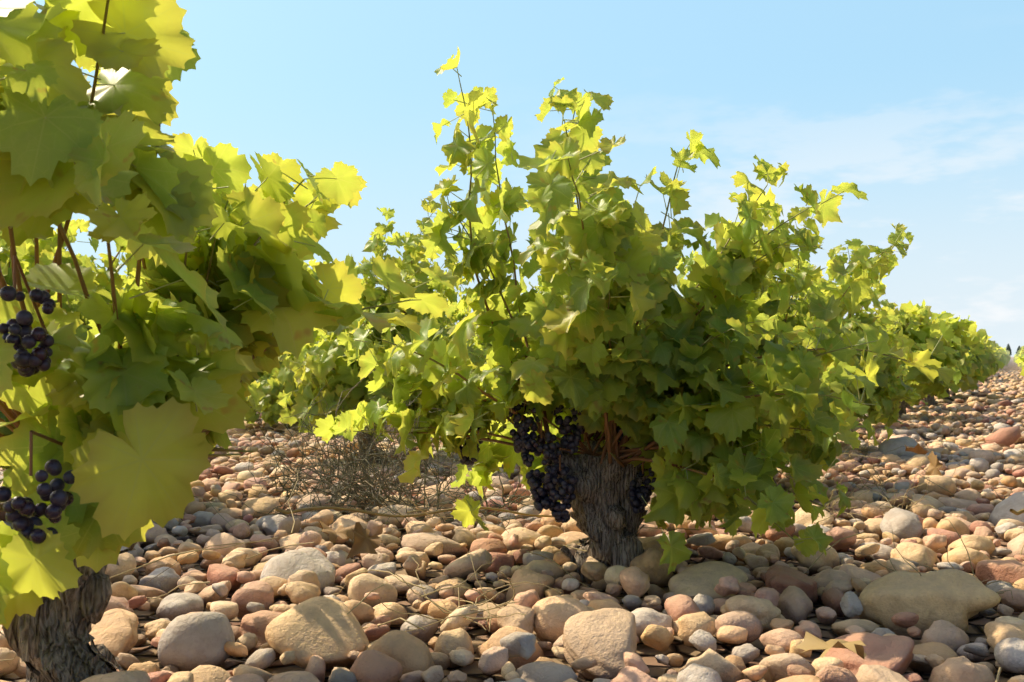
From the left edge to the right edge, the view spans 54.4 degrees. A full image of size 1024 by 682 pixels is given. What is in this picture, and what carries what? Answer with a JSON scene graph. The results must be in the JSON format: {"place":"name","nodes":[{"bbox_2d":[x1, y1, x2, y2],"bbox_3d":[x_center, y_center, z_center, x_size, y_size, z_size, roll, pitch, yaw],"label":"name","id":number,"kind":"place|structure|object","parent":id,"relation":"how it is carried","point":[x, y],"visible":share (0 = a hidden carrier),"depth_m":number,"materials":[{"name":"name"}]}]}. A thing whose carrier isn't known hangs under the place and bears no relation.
{"place":"outdoors","nodes":[
{"label":"outdoors","id":0,"kind":"place"},
{"bbox_2d":[0,357,1023,681],"bbox_3d":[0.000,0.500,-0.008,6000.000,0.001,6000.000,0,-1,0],"label":"ground","id":1,"kind":"structure","parent":0,"point":[472,671],"depth_m":1.81,"materials":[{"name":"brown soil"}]},
{"bbox_2d":[76,253,129,289],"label":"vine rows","id":2,"kind":"object","parent":1,"relation":"on","point":[79,255],"depth_m":7.07,"materials":[{"name":"green plant"}]},
{"bbox_2d":[0,219,265,469],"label":"vine","id":3,"kind":"object","parent":1,"relation":"on","point":[25,251],"visible":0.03,"depth_m":3.05,"materials":[{"name":"green plant"}]},
{"bbox_2d":[0,0,459,681],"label":"vine","id":4,"kind":"object","parent":1,"relation":"on","point":[130,414],"visible":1,"depth_m":1.25,"materials":[{"name":"green plant"}]},
{"bbox_2d":[41,247,454,432],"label":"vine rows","id":5,"kind":"object","parent":1,"relation":"on","point":[271,388],"visible":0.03,"depth_m":6.07,"materials":[{"name":"green plant"}]},
{"bbox_2d":[273,199,677,464],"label":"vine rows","id":6,"kind":"object","parent":1,"relation":"on","point":[321,361],"visible":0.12,"depth_m":4.17,"materials":[{"name":"green plant"}]},
{"bbox_2d":[0,370,1023,681],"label":"stones","id":7,"kind":"object","parent":1,"relation":"on","point":[314,628],"visible":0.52,"depth_m":1.99,"materials":[{"name":"beige stone"}]},
{"bbox_2d":[275,506,1023,517],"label":"fallen canes","id":8,"kind":"object","parent":7,"relation":"on","point":[1013,511],"visible":0.89,"depth_m":2.62,"materials":[{"name":"brown wood"}]},
{"bbox_2d":[0,341,1023,681],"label":"dry weeds","id":9,"kind":"object","parent":1,"relation":"on","point":[366,491],"visible":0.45,"depth_m":2.94,"materials":[{"name":"brown plant"}]},
{"bbox_2d":[256,419,942,658],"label":"dry leaves","id":10,"kind":"object","parent":1,"relation":"on","point":[364,542],"visible":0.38,"depth_m":2.21,"materials":[{"name":"brown plant"}]},
{"bbox_2d":[313,48,961,581],"bbox_3d":[0.275,0.002,2.216,1.210,1.280,1.170,1,-1,-43],"label":"vine","id":11,"kind":"object","parent":1,"relation":"on","point":[603,406],"visible":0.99,"depth_m":2.09,"materials":[{"name":"green plant"}]},
{"bbox_2d":[447,293,1023,417],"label":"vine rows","id":12,"kind":"object","parent":1,"relation":"on","point":[958,352],"visible":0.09,"depth_m":7.58,"materials":[{"name":"green plant"}]},
{"bbox_2d":[635,190,932,485],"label":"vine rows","id":13,"kind":"object","parent":1,"relation":"on","point":[818,296],"visible":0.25,"depth_m":3.45,"materials":[{"name":"green plant"}]},
{"bbox_2d":[967,329,1023,379],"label":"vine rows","id":14,"kind":"object","parent":1,"relation":"on","point":[992,360],"visible":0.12,"depth_m":19.40,"materials":[{"name":"green plant"}]},
{"bbox_2d":[1006,344,1011,354],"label":"cypress","id":15,"kind":"object","parent":1,"relation":"on","point":[1008,348],"visible":0.64,"depth_m":585.60,"materials":[{"name":"green plant"}]},
{"bbox_2d":[998,346,1023,366],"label":"vine rows","id":16,"kind":"object","parent":1,"relation":"on","point":[1005,353],"visible":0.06,"depth_m":56.71,"materials":[{"name":"green plant"}]},
{"bbox_2d":[33,0,1023,356],"label":"sky","id":17,"kind":"structure","parent":0,"point":[918,105],"materials":[{"name":"blue"}]}
]}

